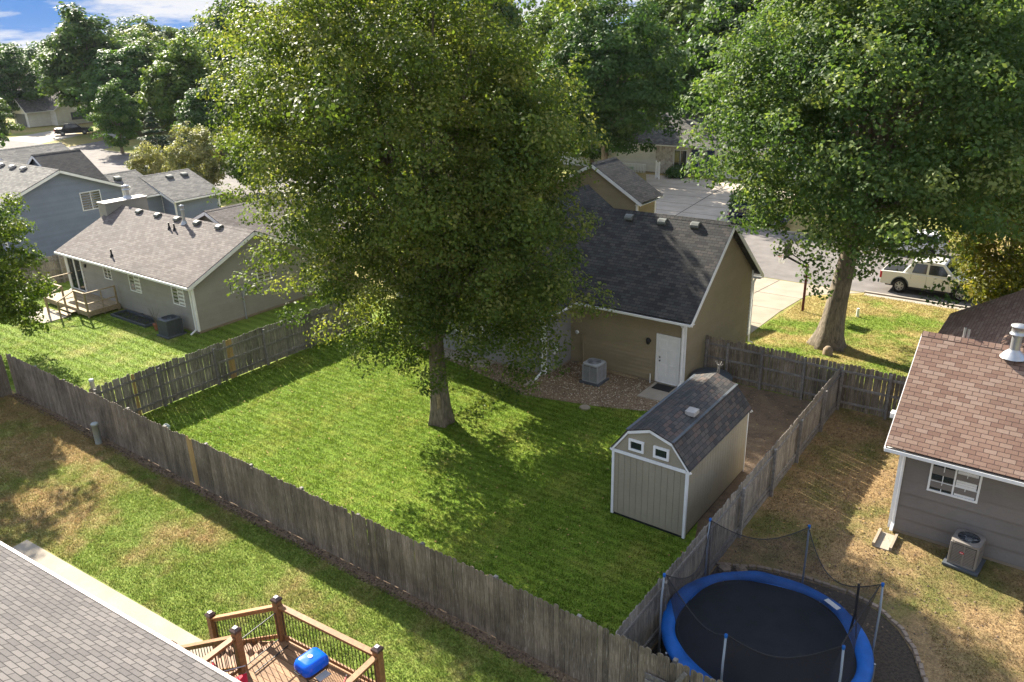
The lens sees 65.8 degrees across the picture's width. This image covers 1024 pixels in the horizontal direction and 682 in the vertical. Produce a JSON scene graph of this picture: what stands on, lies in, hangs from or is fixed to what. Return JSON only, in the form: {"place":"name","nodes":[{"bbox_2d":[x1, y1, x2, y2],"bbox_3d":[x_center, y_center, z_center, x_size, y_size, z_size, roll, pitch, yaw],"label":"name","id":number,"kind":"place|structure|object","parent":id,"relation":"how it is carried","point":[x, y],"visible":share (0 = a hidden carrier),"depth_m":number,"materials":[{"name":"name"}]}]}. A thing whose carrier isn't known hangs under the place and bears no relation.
{"place":"outdoors","nodes":[
{"label":"outdoors","id":0,"kind":"place"},
{"bbox_2d":[6,130,81,143],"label":"driveway","id":1,"kind":"structure","parent":0,"point":[44,137],"depth_m":144.44,"materials":[{"name":"concrete"}]},
{"bbox_2d":[54,122,90,135],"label":"pickup truck","id":2,"kind":"object","parent":1,"relation":"on","point":[71,127],"visible":0.94,"depth_m":146.31,"materials":[{"name":"grey paint"}]},
{"bbox_2d":[71,138,122,150],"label":"driveway","id":3,"kind":"structure","parent":0,"point":[98,146],"depth_m":129.96,"materials":[{"name":"grey concrete"}]},
{"bbox_2d":[0,281,390,413],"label":"neighbour lawn","id":4,"kind":"structure","parent":0,"point":[254,322],"depth_m":39.73,"materials":[{"name":"green plant"}]},
{"bbox_2d":[0,133,12,256],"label":"ash tree","id":5,"kind":"object","parent":4,"relation":"on","point":[3,144],"visible":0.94,"depth_m":35.23,"materials":[{"name":"green plant"}]},
{"bbox_2d":[0,191,59,336],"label":"ash tree","id":6,"kind":"object","parent":4,"relation":"on","point":[10,313],"visible":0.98,"depth_m":37.12,"materials":[{"name":"green plant"}]},
{"bbox_2d":[7,255,68,292],"bbox_3d":[-29.655,-3.823,47.873,0.175,1.907,10.507,14,26,34],"label":"fence","id":7,"kind":"object","parent":4,"relation":"on","point":[59,269],"visible":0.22,"depth_m":49.22,"materials":[{"name":"brown wood"}]},
{"bbox_2d":[31,307,71,323],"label":"patio slab","id":8,"kind":"structure","parent":4,"relation":"on","point":[52,314],"depth_m":43.67,"materials":[{"name":"concrete"}]},
{"bbox_2d":[40,272,120,319],"bbox_3d":[-24.948,-2.522,44.736,5.170,1.422,2.828,14,26,34],"label":"wooden porch","id":9,"kind":"object","parent":4,"relation":"on","point":[88,304],"visible":0.93,"depth_m":44.20,"materials":[{"name":"brown wood"}]},
{"bbox_2d":[110,309,155,327],"bbox_3d":[-20.391,-1.317,42.843,3.500,0.319,0.950,14,26,34],"label":"window well","id":10,"kind":"object","parent":4,"relation":"on","point":[144,324],"depth_m":42.88,"materials":[{"name":"black metal"}]},
{"bbox_2d":[156,314,186,339],"bbox_3d":[-17.422,-0.763,40.340,1.060,0.956,1.060,14,26,34],"label":"air conditioner","id":11,"kind":"object","parent":4,"relation":"on","point":[170,326],"visible":1,"depth_m":40.08,"materials":[{"name":"black metal"}]},
{"bbox_2d":[0,391,561,681],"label":"yard","id":12,"kind":"structure","parent":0,"point":[416,657],"depth_m":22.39,"materials":[{"name":"green plant"}]},
{"bbox_2d":[0,354,12,397],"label":"corner fence","id":13,"kind":"object","parent":12,"relation":"on","point":[5,388],"visible":1,"depth_m":33.75,"materials":[{"name":"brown wood"}]},
{"bbox_2d":[90,422,101,444],"bbox_3d":[-15.514,3.472,29.559,0.269,0.920,0.269,14,26,34],"label":"standpipe","id":14,"kind":"object","parent":12,"relation":"on","point":[96,432],"visible":1,"depth_m":29.46,"materials":[{"name":"white plastic"}]},
{"bbox_2d":[12,540,212,657],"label":"walkway","id":15,"kind":"structure","parent":12,"relation":"on","point":[162,626],"depth_m":21.45,"materials":[{"name":"concrete"}]},
{"bbox_2d":[0,541,240,681],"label":"house","id":16,"kind":"structure","parent":12,"relation":"on","point":[54,627],"depth_m":15.59,"materials":[{"name":"grey"}]},
{"bbox_2d":[171,595,385,681],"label":"wooden deck","id":17,"kind":"structure","parent":12,"relation":"on","point":[260,659],"depth_m":17.17,"materials":[{"name":"brown wood"}]},
{"bbox_2d":[212,661,247,681],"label":"folding chair","id":18,"kind":"object","parent":17,"relation":"on","point":[242,678],"visible":0.51,"depth_m":16.27,"materials":[{"name":"fabric"}]},
{"bbox_2d":[294,647,330,681],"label":"grill","id":19,"kind":"object","parent":17,"relation":"on","point":[311,663],"visible":1,"depth_m":15.94,"materials":[{"name":"blue ceramic"}]},
{"bbox_2d":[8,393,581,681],"bbox_3d":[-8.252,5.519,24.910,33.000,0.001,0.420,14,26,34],"label":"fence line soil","id":20,"kind":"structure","parent":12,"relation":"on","point":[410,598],"depth_m":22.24,"materials":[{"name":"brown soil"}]},
{"bbox_2d":[0,0,644,48],"label":"sky","id":21,"kind":"structure","parent":0,"point":[21,21],"materials":[{"name":"blue"}]},
{"bbox_2d":[140,317,810,663],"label":"lawn","id":22,"kind":"structure","parent":0,"point":[691,535],"depth_m":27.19,"materials":[{"name":"green plant"}]},
{"bbox_2d":[89,290,372,414],"bbox_3d":[-11.602,0.437,35.671,0.177,1.919,14.628,14,26,34],"label":"side fence","id":23,"kind":"object","parent":22,"relation":"on","point":[233,353],"visible":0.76,"depth_m":34.23,"materials":[{"name":"grey wood"}]},
{"bbox_2d":[186,0,620,427],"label":"maple tree","id":24,"kind":"object","parent":22,"relation":"on","point":[474,183],"visible":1,"depth_m":24.51,"materials":[{"name":"green plant"}]},
{"bbox_2d":[187,359,699,617],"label":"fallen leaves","id":25,"kind":"object","parent":22,"relation":"on","point":[440,468],"visible":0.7,"depth_m":27.97,"materials":[{"name":"brown plant"}]},
{"bbox_2d":[414,343,657,410],"bbox_3d":[0.599,1.347,34.933,14.400,0.001,4.100,14,26,34],"label":"gravel bed","id":26,"kind":"object","parent":22,"relation":"on","point":[614,397],"visible":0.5,"depth_m":33.14,"materials":[{"name":"gravel"}]},
{"bbox_2d":[444,349,494,368],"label":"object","id":27,"kind":"structure","parent":26,"relation":"on","point":[452,357],"depth_m":36.39,"materials":[{"name":"concrete"}]},
{"bbox_2d":[579,358,608,386],"bbox_3d":[3.499,1.285,33.634,0.940,0.916,0.940,14,26,34],"label":"air conditioner","id":28,"kind":"object","parent":26,"relation":"on","point":[594,371],"visible":1,"depth_m":33.40,"materials":[{"name":"grey metal"}]},
{"bbox_2d":[637,382,676,401],"bbox_3d":[6.055,2.141,32.546,1.170,0.120,1.620,14,26,34],"label":"doorstep slab","id":29,"kind":"structure","parent":26,"relation":"on","point":[650,393],"depth_m":32.36,"materials":[{"name":"concrete"}]},
{"bbox_2d":[652,383,674,391],"bbox_3d":[6.273,1.936,32.851,0.800,0.021,0.560,14,26,34],"label":"doormat","id":30,"kind":"object","parent":29,"relation":"on","point":[662,387],"visible":1,"depth_m":32.83,"materials":[{"name":"rubber"}]},
{"bbox_2d":[610,373,752,538],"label":"shed","id":31,"kind":"structure","parent":22,"relation":"on","point":[678,457],"depth_m":23.62,"materials":[{"name":"beige wood"}]},
{"bbox_2d":[628,438,643,453],"bbox_3d":[3.634,3.072,23.143,0.490,0.370,0.050,14,26,34],"label":"window","id":32,"kind":"structure","parent":31,"relation":"in","point":[634,445],"depth_m":23.14,"materials":[{"name":"white paint"}]},
{"bbox_2d":[653,445,669,461],"bbox_3d":[4.278,3.229,22.695,0.490,0.370,0.050,14,26,34],"label":"window","id":33,"kind":"structure","parent":31,"relation":"in","point":[660,453],"depth_m":22.69,"materials":[{"name":"white paint"}]},
{"bbox_2d":[695,384,811,537],"bbox_3d":[6.997,3.759,28.321,5.650,0.001,11.350,14,26,34],"label":"dirt strip","id":34,"kind":"object","parent":22,"relation":"on","point":[762,429],"depth_m":29.67,"materials":[{"name":"brown soil"}]},
{"bbox_2d":[690,367,732,380],"bbox_3d":[8.221,1.770,32.736,1.720,1.040,1.720,14,26,34],"label":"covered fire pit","id":35,"kind":"object","parent":34,"relation":"on","point":[722,372],"visible":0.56,"depth_m":32.71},
{"bbox_2d":[0,140,1000,306],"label":"street","id":36,"kind":"structure","parent":0,"point":[759,244],"depth_m":57.34,"materials":[{"name":"grey asphalt"}]},
{"bbox_2d":[885,229,949,255],"bbox_3d":[28.851,-7.204,57.204,4.820,1.700,1.920,14,26,34],"label":"parked car","id":37,"kind":"object","parent":36,"relation":"on","point":[930,235],"visible":0.2,"depth_m":55.92,"materials":[{"name":"grey paint"}]},
{"bbox_2d":[877,256,987,301],"bbox_3d":[25.892,-4.002,48.592,5.926,2.203,2.360,14,26,34],"label":"pickup truck","id":38,"kind":"object","parent":36,"relation":"on","point":[919,275],"visible":0.65,"depth_m":48.14,"materials":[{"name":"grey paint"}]},
{"bbox_2d":[5,117,1021,325],"bbox_3d":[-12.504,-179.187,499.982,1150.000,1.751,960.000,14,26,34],"label":"ground","id":39,"kind":"structure","parent":0,"point":[86,138],"depth_m":126.65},
{"bbox_2d":[0,98,25,142],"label":"shade tree","id":40,"kind":"object","parent":39,"relation":"on","point":[6,128],"visible":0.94,"depth_m":121.25,"materials":[{"name":"green plant"}]},
{"bbox_2d":[0,44,50,118],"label":"shade tree","id":41,"kind":"object","parent":39,"relation":"on","point":[19,80],"visible":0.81,"depth_m":160.46,"materials":[{"name":"green plant"}]},
{"bbox_2d":[15,41,50,67],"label":"shade tree","id":42,"kind":"object","parent":39,"relation":"on","point":[30,50],"visible":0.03,"depth_m":224.44,"materials":[{"name":"green plant"}]},
{"bbox_2d":[12,91,92,127],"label":"house","id":43,"kind":"structure","parent":39,"relation":"on","point":[38,112],"depth_m":163.48,"materials":[{"name":"beige"}]},
{"bbox_2d":[15,114,26,126],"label":"garage door","id":44,"kind":"structure","parent":43,"relation":"in","point":[20,118],"depth_m":162.72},
{"bbox_2d":[32,1,127,129],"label":"shade tree","id":45,"kind":"object","parent":39,"relation":"on","point":[78,39],"visible":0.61,"depth_m":144.48,"materials":[{"name":"green plant"}]},
{"bbox_2d":[64,43,153,123],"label":"shade tree","id":46,"kind":"object","parent":39,"relation":"on","point":[104,73],"visible":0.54,"depth_m":137.32,"materials":[{"name":"green plant"}]},
{"bbox_2d":[0,142,222,264],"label":"house","id":47,"kind":"structure","parent":39,"relation":"on","point":[61,188],"depth_m":56.36,"materials":[{"name":"blue"}]},
{"bbox_2d":[79,189,101,210],"bbox_3d":[-29.798,-9.969,56.053,0.050,1.300,1.450,14,26,34],"label":"window","id":48,"kind":"structure","parent":47,"relation":"in","point":[95,191],"depth_m":56.00,"materials":[{"name":"white paint"}]},
{"bbox_2d":[85,77,143,153],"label":"shade tree","id":49,"kind":"object","parent":39,"relation":"on","point":[124,120],"visible":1,"depth_m":117.55,"materials":[{"name":"green plant"}]},
{"bbox_2d":[102,37,163,128],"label":"shade tree","id":50,"kind":"object","parent":39,"relation":"on","point":[150,49],"visible":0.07,"depth_m":143.60,"materials":[{"name":"green plant"}]},
{"bbox_2d":[110,28,170,122],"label":"shade tree","id":51,"kind":"object","parent":39,"relation":"on","point":[139,33],"visible":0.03,"depth_m":159.93,"materials":[{"name":"green plant"}]},
{"bbox_2d":[117,25,167,49],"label":"shade tree","id":52,"kind":"object","parent":39,"relation":"on","point":[153,37],"visible":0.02,"depth_m":170.62,"materials":[{"name":"green plant"}]},
{"bbox_2d":[108,14,178,44],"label":"shade tree","id":53,"kind":"object","parent":39,"relation":"on","point":[169,33],"visible":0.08,"depth_m":227.50,"materials":[{"name":"green plant"}]},
{"bbox_2d":[122,140,168,174],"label":"shrub","id":54,"kind":"object","parent":39,"relation":"on","point":[156,160],"visible":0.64,"depth_m":89.13,"materials":[{"name":"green plant"}]},
{"bbox_2d":[133,107,174,170],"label":"pine tree","id":55,"kind":"object","parent":39,"relation":"on","point":[162,142],"visible":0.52,"depth_m":102.86,"materials":[{"name":"green plant"}]},
{"bbox_2d":[134,34,223,131],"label":"shade tree","id":56,"kind":"object","parent":39,"relation":"on","point":[168,83],"visible":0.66,"depth_m":126.38,"materials":[{"name":"green plant"}]},
{"bbox_2d":[169,13,211,46],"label":"shade tree","id":57,"kind":"object","parent":39,"relation":"on","point":[184,31],"visible":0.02,"depth_m":183.15,"materials":[{"name":"green plant"}]},
{"bbox_2d":[160,121,227,185],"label":"shrub","id":58,"kind":"object","parent":39,"relation":"on","point":[209,170],"visible":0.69,"depth_m":84.00,"materials":[{"name":"green plant"}]},
{"bbox_2d":[175,115,212,167],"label":"pine tree","id":59,"kind":"object","parent":39,"relation":"on","point":[186,137],"visible":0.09,"depth_m":103.99,"materials":[{"name":"green plant"}]},
{"bbox_2d":[54,185,355,335],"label":"house","id":60,"kind":"structure","parent":39,"relation":"on","point":[137,253],"depth_m":43.23,"materials":[{"name":"grey"}]},
{"bbox_2d":[65,257,87,291],"bbox_3d":[-25.704,-3.962,46.689,1.740,2.000,0.070,14,26,34],"label":"sliding door","id":61,"kind":"structure","parent":60,"relation":"in","point":[77,277],"depth_m":46.69,"materials":[{"name":"white paint"}]},
{"bbox_2d":[127,274,141,293],"bbox_3d":[-20.431,-3.120,42.868,1.120,0.980,0.050,14,26,34],"label":"window","id":62,"kind":"structure","parent":60,"relation":"in","point":[139,283],"depth_m":42.88,"materials":[{"name":"white paint"}]},
{"bbox_2d":[170,286,185,306],"bbox_3d":[-17.105,-2.309,40.557,1.080,1.020,0.050,14,26,34],"label":"window","id":63,"kind":"structure","parent":60,"relation":"in","point":[182,292],"depth_m":40.57,"materials":[{"name":"white paint"}]},
{"bbox_2d":[170,77,252,154],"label":"shade tree","id":64,"kind":"object","parent":39,"relation":"on","point":[195,109],"visible":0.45,"depth_m":111.72,"materials":[{"name":"green plant"}]},
{"bbox_2d":[177,30,249,81],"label":"shade tree","id":65,"kind":"object","parent":39,"relation":"on","point":[219,58],"visible":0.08,"depth_m":143.72,"materials":[{"name":"green plant"}]},
{"bbox_2d":[195,0,271,60],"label":"shade tree","id":66,"kind":"object","parent":39,"relation":"on","point":[227,7],"visible":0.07,"depth_m":163.66,"materials":[{"name":"green plant"}]},
{"bbox_2d":[219,130,281,194],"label":"shrub","id":67,"kind":"object","parent":39,"relation":"on","point":[232,171],"visible":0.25,"depth_m":83.87,"materials":[{"name":"green plant"}]},
{"bbox_2d":[217,45,283,130],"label":"shade tree","id":68,"kind":"object","parent":39,"relation":"on","point":[239,63],"visible":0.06,"depth_m":124.26,"materials":[{"name":"green plant"}]},
{"bbox_2d":[247,0,364,139],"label":"shade tree","id":69,"kind":"object","parent":39,"relation":"on","point":[255,59],"visible":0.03,"depth_m":115.29,"materials":[{"name":"green plant"}]},
{"bbox_2d":[6,353,722,681],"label":"fence","id":70,"kind":"object","parent":39,"relation":"on","point":[580,647],"visible":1,"depth_m":21.42,"materials":[{"name":"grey wood"}]},
{"bbox_2d":[314,4,577,221],"bbox_3d":[-4.134,-11.025,44.442,14.103,17.684,15.370,14,26,34],"label":"linden tree","id":71,"kind":"object","parent":39,"relation":"on","point":[443,96],"visible":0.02,"depth_m":42.44,"materials":[{"name":"green plant"}]},
{"bbox_2d":[462,0,523,42],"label":"shade tree","id":72,"kind":"object","parent":39,"relation":"on","point":[511,9],"visible":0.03,"depth_m":111.13,"materials":[{"name":"green plant"}]},
{"bbox_2d":[506,0,583,59],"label":"shade tree","id":73,"kind":"object","parent":39,"relation":"on","point":[528,7],"depth_m":111.84,"materials":[{"name":"green plant"}]},
{"bbox_2d":[515,4,577,112],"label":"shade tree","id":74,"kind":"object","parent":39,"relation":"on","point":[540,22],"visible":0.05,"depth_m":100.77,"materials":[{"name":"green plant"}]},
{"bbox_2d":[101,150,1003,257],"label":"kerb","id":75,"kind":"structure","parent":39,"relation":"on","point":[791,232],"depth_m":64.65,"materials":[{"name":"concrete"}]},
{"bbox_2d":[385,157,763,386],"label":"house","id":76,"kind":"structure","parent":39,"relation":"on","point":[681,287],"depth_m":34.10,"materials":[{"name":"beige"}]},
{"bbox_2d":[657,336,678,384],"bbox_3d":[6.440,0.813,32.741,0.890,2.030,0.085,14,26,34],"label":"door","id":77,"kind":"structure","parent":76,"relation":"in","point":[668,347],"depth_m":32.74,"materials":[{"name":"white paint"}]},
{"bbox_2d":[222,194,969,307],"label":"kerb","id":78,"kind":"structure","parent":39,"relation":"on","point":[896,296],"depth_m":48.03,"materials":[{"name":"concrete"}]},
{"bbox_2d":[568,88,631,163],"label":"shade tree","id":79,"kind":"object","parent":39,"relation":"on","point":[593,156],"visible":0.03,"depth_m":94.78,"materials":[{"name":"green plant"}]},
{"bbox_2d":[532,0,690,159],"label":"shade tree","id":80,"kind":"object","parent":39,"relation":"on","point":[607,77],"visible":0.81,"depth_m":78.20,"materials":[{"name":"green plant"}]},
{"bbox_2d":[629,0,721,111],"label":"shade tree","id":81,"kind":"object","parent":39,"relation":"on","point":[675,12],"visible":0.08,"depth_m":100.12,"materials":[{"name":"green plant"}]},
{"bbox_2d":[663,164,691,178],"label":"shrub","id":82,"kind":"object","parent":39,"relation":"on","point":[673,171],"visible":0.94,"depth_m":88.20,"materials":[{"name":"green plant"}]},
{"bbox_2d":[557,111,813,184],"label":"house","id":83,"kind":"structure","parent":39,"relation":"on","point":[667,153],"depth_m":90.73,"materials":[{"name":"beige"}]},
{"bbox_2d":[673,150,686,166],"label":"window","id":84,"kind":"structure","parent":83,"relation":"in","point":[680,156],"depth_m":89.68,"materials":[{"name":"white glass"}]},
{"bbox_2d":[667,0,807,117],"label":"shade tree","id":85,"kind":"object","parent":39,"relation":"on","point":[715,26],"visible":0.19,"depth_m":90.03,"materials":[{"name":"green plant"}]},
{"bbox_2d":[726,189,768,216],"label":"shrub","id":86,"kind":"object","parent":39,"relation":"on","point":[731,201],"visible":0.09,"depth_m":67.76,"materials":[{"name":"green plant"}]},
{"bbox_2d":[704,335,906,419],"bbox_3d":[11.809,1.537,31.160,9.051,1.935,0.161,14,26,34],"label":"cross fence","id":87,"kind":"object","parent":39,"relation":"on","point":[851,387],"visible":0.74,"depth_m":31.43,"materials":[{"name":"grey wood"}]},
{"bbox_2d":[865,293,964,309],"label":"gutter strip","id":88,"kind":"object","parent":39,"relation":"on","point":[912,301],"visible":0.16,"depth_m":47.44,"materials":[{"name":"concrete"}]},
{"bbox_2d":[884,289,1023,570],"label":"house","id":89,"kind":"structure","parent":39,"relation":"on","point":[955,439],"depth_m":22.14,"materials":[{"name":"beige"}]},
{"bbox_2d":[926,463,982,503],"bbox_3d":[12.200,3.869,21.809,1.260,0.970,0.050,14,26,34],"label":"window","id":90,"kind":"structure","parent":89,"relation":"in","point":[956,483],"depth_m":21.82,"materials":[{"name":"white paint"}]},
{"bbox_2d":[646,174,794,221],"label":"driveway","id":91,"kind":"structure","parent":0,"point":[714,202],"depth_m":78.15,"materials":[{"name":"concrete"}]},
{"bbox_2d":[728,203,789,227],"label":"parked car","id":92,"kind":"object","parent":91,"relation":"on","point":[740,212],"visible":0.38,"depth_m":66.37,"materials":[{"name":"blue paint"}]},
{"bbox_2d":[747,278,859,335],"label":"driveway","id":93,"kind":"structure","parent":0,"point":[763,314],"depth_m":47.93,"materials":[{"name":"concrete"}]},
{"bbox_2d":[651,407,1023,681],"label":"dry yard","id":94,"kind":"structure","parent":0,"point":[912,619],"depth_m":22.05,"materials":[{"name":"brown plant"}]},
{"bbox_2d":[615,366,844,679],"bbox_3d":[7.505,4.485,24.018,0.177,1.871,17.403,14,26,34],"label":"side fence","id":95,"kind":"object","parent":94,"relation":"on","point":[740,508],"visible":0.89,"depth_m":22.73,"materials":[{"name":"grey wood"}]},
{"bbox_2d":[637,566,922,681],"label":"mulch bed","id":96,"kind":"object","parent":94,"relation":"on","point":[894,660],"visible":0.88,"depth_m":19.15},
{"bbox_2d":[658,518,884,681],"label":"trampoline","id":97,"kind":"object","parent":96,"relation":"on","point":[749,626],"visible":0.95,"depth_m":18.34,"materials":[{"name":"blue plastic"}]},
{"bbox_2d":[738,396,896,602],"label":"fallen leaves","id":98,"kind":"object","parent":94,"relation":"on","point":[831,503],"visible":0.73,"depth_m":24.60,"materials":[{"name":"brown plant"}]},
{"bbox_2d":[730,390,1015,651],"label":"clods","id":99,"kind":"object","parent":94,"relation":"on","point":[848,532],"visible":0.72,"depth_m":23.30,"materials":[{"name":"brown soil"}]},
{"bbox_2d":[872,528,898,551],"bbox_3d":[10.774,5.734,22.842,0.520,0.130,0.850,14,26,34],"label":"splash block","id":100,"kind":"object","parent":94,"relation":"on","point":[880,541],"depth_m":22.81,"materials":[{"name":"concrete"}]},
{"bbox_2d":[942,528,985,576],"bbox_3d":[12.448,5.732,21.676,0.880,0.856,0.880,17,28,39],"label":"air conditioner","id":101,"kind":"object","parent":94,"relation":"on","point":[965,552],"visible":1,"depth_m":21.48,"materials":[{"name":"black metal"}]},
{"bbox_2d":[720,293,958,419],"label":"front yard","id":102,"kind":"structure","parent":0,"point":[853,334],"depth_m":40.48,"materials":[{"name":"green plant"}]},
{"bbox_2d":[778,243,808,310],"bbox_3d":[15.626,-3.524,44.512,1.054,3.850,1.644,-13,24,-27],"label":"basketball hoop","id":103,"kind":"object","parent":102,"relation":"on","point":[805,285],"visible":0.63,"depth_m":44.21,"materials":[{"name":"black paint"}]},
{"bbox_2d":[676,0,1023,351],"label":"oak tree","id":104,"kind":"object","parent":102,"relation":"on","point":[866,175],"visible":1,"depth_m":30.86,"materials":[{"name":"green plant"}]},
{"bbox_2d":[937,158,1023,305],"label":"maple tree","id":105,"kind":"object","parent":102,"relation":"on","point":[1007,272],"visible":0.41,"depth_m":38.74,"materials":[{"name":"green plant"}]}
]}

